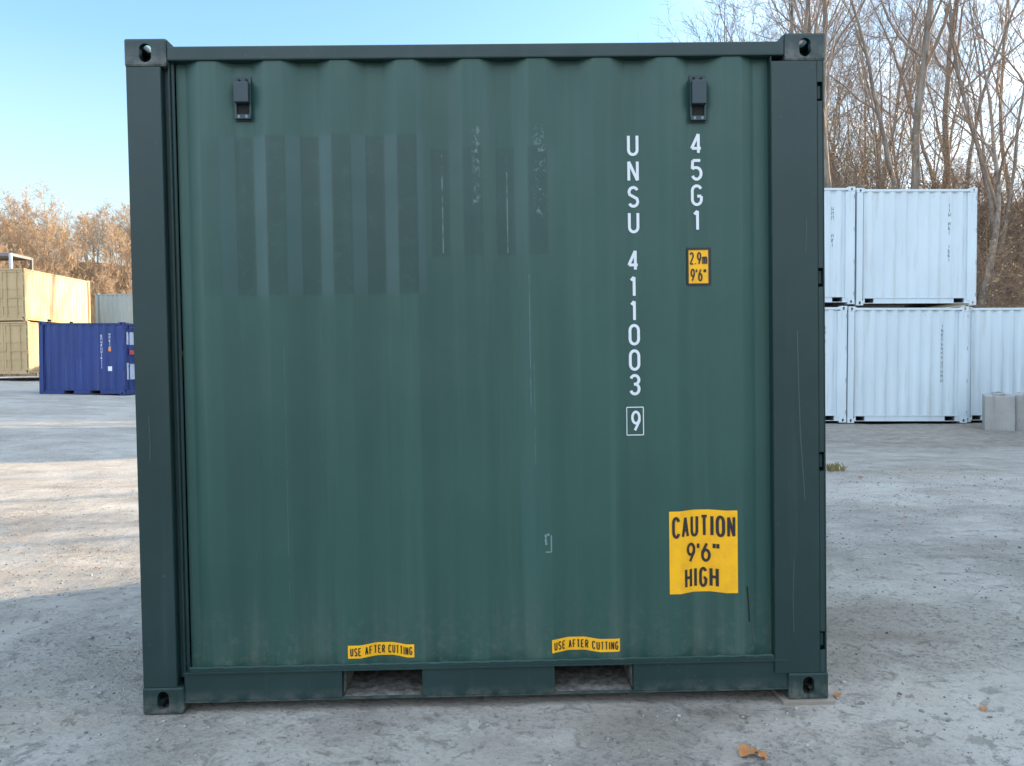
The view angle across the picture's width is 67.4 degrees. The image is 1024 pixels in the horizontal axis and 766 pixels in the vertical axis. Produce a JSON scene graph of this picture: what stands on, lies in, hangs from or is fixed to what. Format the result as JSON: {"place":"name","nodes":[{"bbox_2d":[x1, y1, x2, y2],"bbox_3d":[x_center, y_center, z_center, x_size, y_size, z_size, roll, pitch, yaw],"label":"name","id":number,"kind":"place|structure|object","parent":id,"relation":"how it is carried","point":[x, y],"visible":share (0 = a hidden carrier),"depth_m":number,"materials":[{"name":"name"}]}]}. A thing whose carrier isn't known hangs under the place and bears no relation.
{"place":"outdoors","nodes":[
{"label":"outdoors","id":0,"kind":"place"},
{"bbox_2d":[0,202,1023,765],"bbox_3d":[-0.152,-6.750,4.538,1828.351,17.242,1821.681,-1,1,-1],"label":"ground","id":1,"kind":"structure","parent":0,"point":[80,450],"depth_m":3.97,"materials":[{"name":"grey concrete"}]},
{"bbox_2d":[0,213,20,267],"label":"bare tree","id":2,"kind":"object","parent":1,"relation":"on","point":[3,247],"visible":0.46,"depth_m":60.53,"materials":[{"name":"brown plant"}]},
{"bbox_2d":[0,321,38,373],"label":"shipping container","id":3,"kind":"object","parent":1,"relation":"on","point":[19,345],"visible":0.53,"depth_m":37.64,"materials":[{"name":"beige metal"}]},
{"bbox_2d":[0,324,4,370],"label":"door","id":4,"kind":"structure","parent":3,"relation":"in","point":[2,368],"depth_m":37.62,"materials":[{"name":"beige paint"}]},
{"bbox_2d":[3,322,28,372],"bbox_3d":[-24.277,-1.728,37.632,1.221,2.471,0.079,-1,1,-1],"label":"door","id":5,"kind":"structure","parent":3,"relation":"in","point":[15,334],"depth_m":37.63,"materials":[{"name":"beige paint"}]},
{"bbox_2d":[0,268,90,322],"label":"shipping container","id":6,"kind":"object","parent":3,"relation":"on","point":[31,295],"visible":0.83,"depth_m":39.22,"materials":[{"name":"beige metal"}]},
{"bbox_2d":[0,269,24,319],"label":"door","id":7,"kind":"structure","parent":6,"relation":"in","point":[11,299],"depth_m":37.72,"materials":[{"name":"beige paint"}]},
{"bbox_2d":[0,178,131,376],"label":"hillside wood","id":8,"kind":"object","parent":1,"relation":"on","point":[34,249],"visible":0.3,"depth_m":74.51,"materials":[{"name":"brown plant"}]},
{"bbox_2d":[38,322,134,394],"bbox_3d":[-15.258,-0.893,28.405,2.995,2.591,2.446,0,1,-1],"label":"shipping container","id":9,"kind":"object","parent":1,"relation":"on","point":[86,358],"visible":0.69,"depth_m":27.21,"materials":[{"name":"blue metal"}]},
{"bbox_2d":[124,325,134,389],"bbox_3d":[-13.791,-0.881,27.902,0.079,2.471,1.255,0,1,-1],"label":"door","id":10,"kind":"structure","parent":9,"relation":"in","point":[129,358],"depth_m":27.61,"materials":[{"name":"blue paint"}]},
{"bbox_2d":[124,33,827,713],"bbox_3d":[-0.145,-0.066,4.534,2.995,2.896,2.446,-1,1,-1],"label":"shipping container","id":11,"kind":"object","parent":1,"relation":"on","point":[480,369],"visible":1,"depth_m":3.34,"materials":[{"name":"green metal"}]},
{"bbox_2d":[738,742,756,756],"bbox_3d":[0.896,1.398,2.922,0.068,0.031,0.070,-1,2,15],"label":"dead leaf","id":12,"kind":"object","parent":1,"relation":"on","point":[744,749],"visible":1,"depth_m":2.92,"materials":[{"name":"brown plant"}]},
{"bbox_2d":[650,0,850,138],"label":"bare tree","id":13,"kind":"object","parent":1,"relation":"on","point":[726,27],"visible":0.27,"depth_m":28.01,"materials":[{"name":"brown plant"}]},
{"bbox_2d":[754,750,766,759],"bbox_3d":[0.940,1.404,2.905,0.048,0.021,0.041,0,2,20],"label":"dead leaf","id":14,"kind":"object","parent":1,"relation":"on","point":[761,753],"visible":0.95,"depth_m":2.90,"materials":[{"name":"brown plant"}]},
{"bbox_2d":[691,0,877,187],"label":"bare tree","id":15,"kind":"object","parent":1,"relation":"on","point":[825,24],"visible":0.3,"depth_m":27.36,"materials":[{"name":"brown plant"}]},
{"bbox_2d":[637,0,939,87],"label":"bare tree","id":16,"kind":"object","parent":1,"relation":"on","point":[806,21],"visible":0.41,"depth_m":30.12,"materials":[{"name":"brown plant"}]},
{"bbox_2d":[771,687,834,705],"bbox_3d":[1.300,1.399,3.466,0.229,0.022,0.216,-1,1,-1],"label":"timber pad","id":17,"kind":"object","parent":1,"relation":"on","point":[783,698],"visible":0.49,"depth_m":3.36,"materials":[{"name":"beige wood"}]},
{"bbox_2d":[745,0,871,115],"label":"bare tree","id":18,"kind":"object","parent":1,"relation":"on","point":[811,25],"visible":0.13,"depth_m":46.43,"materials":[{"name":"brown plant"}]},
{"bbox_2d":[736,0,884,124],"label":"bare tree","id":19,"kind":"object","parent":1,"relation":"on","point":[797,31],"visible":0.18,"depth_m":43.23,"materials":[{"name":"brown plant"}]},
{"bbox_2d":[745,0,883,53],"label":"bare tree","id":20,"kind":"object","parent":1,"relation":"on","point":[791,12],"visible":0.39,"depth_m":36.03,"materials":[{"name":"brown plant"}]},
{"bbox_2d":[727,0,914,73],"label":"bare tree","id":21,"kind":"object","parent":1,"relation":"on","point":[840,35],"visible":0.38,"depth_m":32.12,"materials":[{"name":"brown plant"}]},
{"bbox_2d":[825,306,846,422],"bbox_3d":[6.796,-0.491,20.254,2.995,2.896,2.446,0,1,-1],"label":"shipping container","id":22,"kind":"object","parent":1,"relation":"on","point":[835,357],"visible":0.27,"depth_m":19.07,"materials":[{"name":"white metal"}]},
{"bbox_2d":[824,187,854,306],"bbox_3d":[6.968,-3.431,20.192,2.995,2.896,2.446,0,1,-1],"label":"shipping container","id":23,"kind":"object","parent":22,"relation":"on","point":[839,217],"visible":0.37,"depth_m":19.02,"materials":[{"name":"white metal"}]},
{"bbox_2d":[826,462,848,471],"bbox_3d":[4.332,1.118,10.298,0.321,0.129,0.224,-1,1,-1],"label":"weed tuft","id":24,"kind":"object","parent":1,"relation":"on","point":[833,468],"visible":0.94,"depth_m":10.30,"materials":[{"name":"yellow"}]},
{"bbox_2d":[827,53,876,179],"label":"bare tree","id":25,"kind":"object","parent":1,"relation":"on","point":[851,117],"visible":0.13,"depth_m":52.08,"materials":[{"name":"brown plant"}]},
{"bbox_2d":[711,0,996,188],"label":"bare tree","id":26,"kind":"object","parent":1,"relation":"on","point":[925,56],"visible":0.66,"depth_m":30.59,"materials":[{"name":"brown plant"}]},
{"bbox_2d":[820,0,889,159],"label":"bare tree","id":27,"kind":"object","parent":1,"relation":"on","point":[846,94],"visible":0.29,"depth_m":41.64,"materials":[{"name":"brown plant"}]},
{"bbox_2d":[758,0,960,168],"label":"bare tree","id":28,"kind":"object","parent":1,"relation":"on","point":[834,52],"visible":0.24,"depth_m":45.62,"materials":[{"name":"brown plant"}]},
{"bbox_2d":[826,2,895,167],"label":"bare tree","id":29,"kind":"object","parent":1,"relation":"on","point":[847,96],"visible":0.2,"depth_m":51.70,"materials":[{"name":"brown plant"}]},
{"bbox_2d":[826,33,898,173],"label":"bare tree","id":30,"kind":"object","parent":1,"relation":"on","point":[849,105],"visible":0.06,"depth_m":55.40,"materials":[{"name":"brown plant"}]},
{"bbox_2d":[827,0,901,168],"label":"bare tree","id":31,"kind":"object","parent":1,"relation":"on","point":[867,29],"visible":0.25,"depth_m":54.73,"materials":[{"name":"brown plant"}]},
{"bbox_2d":[839,38,938,188],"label":"bare tree","id":32,"kind":"object","parent":1,"relation":"on","point":[887,109],"visible":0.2,"depth_m":54.33,"materials":[{"name":"brown plant"}]},
{"bbox_2d":[812,0,976,188],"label":"bare tree","id":33,"kind":"object","parent":1,"relation":"on","point":[874,127],"visible":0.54,"depth_m":35.58,"materials":[{"name":"brown plant"}]},
{"bbox_2d":[830,1,959,185],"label":"bare tree","id":34,"kind":"object","parent":1,"relation":"on","point":[920,46],"visible":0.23,"depth_m":44.90,"materials":[{"name":"brown plant"}]},
{"bbox_2d":[826,0,968,188],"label":"bare tree","id":35,"kind":"object","parent":1,"relation":"on","point":[905,58],"visible":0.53,"depth_m":40.87,"materials":[{"name":"brown plant"}]},
{"bbox_2d":[831,0,972,186],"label":"bare tree","id":36,"kind":"object","parent":1,"relation":"on","point":[891,129],"visible":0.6,"depth_m":39.57,"materials":[{"name":"brown plant"}]},
{"bbox_2d":[846,306,968,422],"bbox_3d":[9.840,-0.483,20.302,2.995,2.896,2.446,0,1,0],"label":"shipping container","id":37,"kind":"object","parent":1,"relation":"on","point":[907,364],"visible":0.91,"depth_m":19.11,"materials":[{"name":"white metal"}]},
{"bbox_2d":[835,188,977,307],"bbox_3d":[10.020,-3.411,20.240,2.995,2.896,2.446,0,1,0],"label":"shipping container","id":38,"kind":"object","parent":37,"relation":"on","point":[915,248],"visible":0.86,"depth_m":19.05,"materials":[{"name":"white metal"}]},
{"bbox_2d":[800,0,1019,188],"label":"bare tree","id":39,"kind":"object","parent":1,"relation":"on","point":[949,51],"visible":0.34,"depth_m":40.40,"materials":[{"name":"brown plant"}]},
{"bbox_2d":[826,58,1023,307],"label":"underbrush","id":40,"kind":"object","parent":1,"relation":"on","point":[840,179],"visible":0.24,"depth_m":33.45,"materials":[{"name":"brown plant"}]},
{"bbox_2d":[827,67,1023,307],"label":"brush leaves","id":41,"kind":"object","parent":1,"relation":"on","point":[929,177],"visible":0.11,"depth_m":33.70,"materials":[{"name":"brown plant"}]},
{"bbox_2d":[847,0,1005,183],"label":"bare tree","id":42,"kind":"object","parent":1,"relation":"on","point":[950,139],"visible":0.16,"depth_m":56.14,"materials":[{"name":"brown plant"}]},
{"bbox_2d":[849,2,1009,174],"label":"bare tree","id":43,"kind":"object","parent":1,"relation":"on","point":[910,121],"visible":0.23,"depth_m":50.23,"materials":[{"name":"brown plant"}]},
{"bbox_2d":[837,0,1023,250],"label":"bare tree","id":44,"kind":"object","parent":1,"relation":"on","point":[951,28],"visible":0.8,"depth_m":32.84,"materials":[{"name":"brown plant"}]},
{"bbox_2d":[848,0,1023,188],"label":"bare tree","id":45,"kind":"object","parent":1,"relation":"on","point":[939,74],"visible":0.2,"depth_m":54.38,"materials":[{"name":"brown plant"}]},
{"bbox_2d":[885,0,1023,188],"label":"bare tree","id":46,"kind":"object","parent":1,"relation":"on","point":[972,92],"visible":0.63,"depth_m":35.58,"materials":[{"name":"brown plant"}]},
{"bbox_2d":[892,0,1023,185],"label":"bare tree","id":47,"kind":"object","parent":1,"relation":"on","point":[936,126],"visible":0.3,"depth_m":46.22,"materials":[{"name":"brown plant"}]},
{"bbox_2d":[905,0,1023,307],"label":"bare tree","id":48,"kind":"object","parent":1,"relation":"on","point":[998,171],"visible":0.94,"depth_m":30.54,"materials":[{"name":"brown plant"}]},
{"bbox_2d":[905,31,1023,142],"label":"bare tree","id":49,"kind":"object","parent":1,"relation":"on","point":[988,107],"visible":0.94,"depth_m":29.48,"materials":[{"name":"brown plant"}]},
{"bbox_2d":[921,0,1023,202],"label":"bare tree","id":50,"kind":"object","parent":1,"relation":"on","point":[1000,85],"visible":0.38,"depth_m":42.33,"materials":[{"name":"brown plant"}]},
{"bbox_2d":[926,71,1023,193],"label":"bare tree","id":51,"kind":"object","parent":1,"relation":"on","point":[986,129],"visible":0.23,"depth_m":54.89,"materials":[{"name":"brown plant"}]},
{"bbox_2d":[931,65,1023,192],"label":"bare tree","id":52,"kind":"object","parent":1,"relation":"on","point":[998,115],"visible":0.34,"depth_m":50.37,"materials":[{"name":"brown plant"}]},
{"bbox_2d":[940,0,1023,83],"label":"bare tree","id":53,"kind":"object","parent":1,"relation":"on","point":[1016,71],"visible":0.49,"depth_m":39.21,"materials":[{"name":"brown plant"}]},
{"bbox_2d":[979,705,988,710],"bbox_3d":[2.006,1.382,3.269,0.032,0.015,0.033,-1,1,-3],"label":"dead leaf","id":54,"kind":"object","parent":1,"relation":"on","point":[983,708],"visible":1,"depth_m":3.27,"materials":[{"name":"brown plant"}]},
{"bbox_2d":[967,307,1023,421],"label":"shipping container","id":55,"kind":"object","parent":1,"relation":"on","point":[995,349],"visible":0.41,"depth_m":19.28,"materials":[{"name":"white metal"}]},
{"bbox_2d":[969,72,1023,201],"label":"bare tree","id":56,"kind":"object","parent":1,"relation":"on","point":[1005,138],"visible":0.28,"depth_m":47.80,"materials":[{"name":"brown plant"}]},
{"bbox_2d":[970,0,1023,85],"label":"bare tree","id":57,"kind":"object","parent":1,"relation":"on","point":[1013,43],"visible":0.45,"depth_m":46.06,"materials":[{"name":"brown plant"}]},
{"bbox_2d":[982,392,1014,430],"bbox_3d":[11.291,0.636,17.839,0.580,0.875,1.200,0,2,29],"label":"concrete block","id":58,"kind":"object","parent":1,"relation":"on","point":[998,411],"depth_m":17.34,"materials":[{"name":"grey concrete"}]},
{"bbox_2d":[1002,8,1023,48],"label":"bare tree","id":59,"kind":"object","parent":1,"relation":"on","point":[1019,26],"visible":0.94,"depth_m":30.73,"materials":[{"name":"grey plant"}]},
{"bbox_2d":[1015,392,1023,430],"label":"concrete block","id":60,"kind":"object","parent":1,"relation":"on","point":[1019,411],"depth_m":17.23,"materials":[{"name":"grey concrete"}]},
{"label":"shipping container","id":61,"kind":"object","parent":1,"relation":"on","visible":0},
{"bbox_2d":[95,294,132,323],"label":"shipping container","id":62,"kind":"object","parent":61,"relation":"on","point":[113,308],"visible":0.12,"depth_m":46.12,"materials":[{"name":"grey metal"}]},
{"bbox_2d":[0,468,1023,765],"bbox_3d":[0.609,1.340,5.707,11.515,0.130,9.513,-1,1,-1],"label":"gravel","id":63,"kind":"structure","parent":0,"point":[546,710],"depth_m":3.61,"materials":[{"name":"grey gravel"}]},
{"bbox_2d":[0,0,1023,265],"label":"sky","id":64,"kind":"structure","parent":0,"point":[63,93],"materials":[{"name":"blue"}]},
{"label":"shipping container","id":65,"kind":"object","parent":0,"visible":0},
{"bbox_2d":[0,253,33,269],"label":"steel rack","id":66,"kind":"object","parent":65,"relation":"on","point":[10,257],"visible":0.58,"depth_m":41.34,"materials":[{"name":"grey metal"}]}
]}

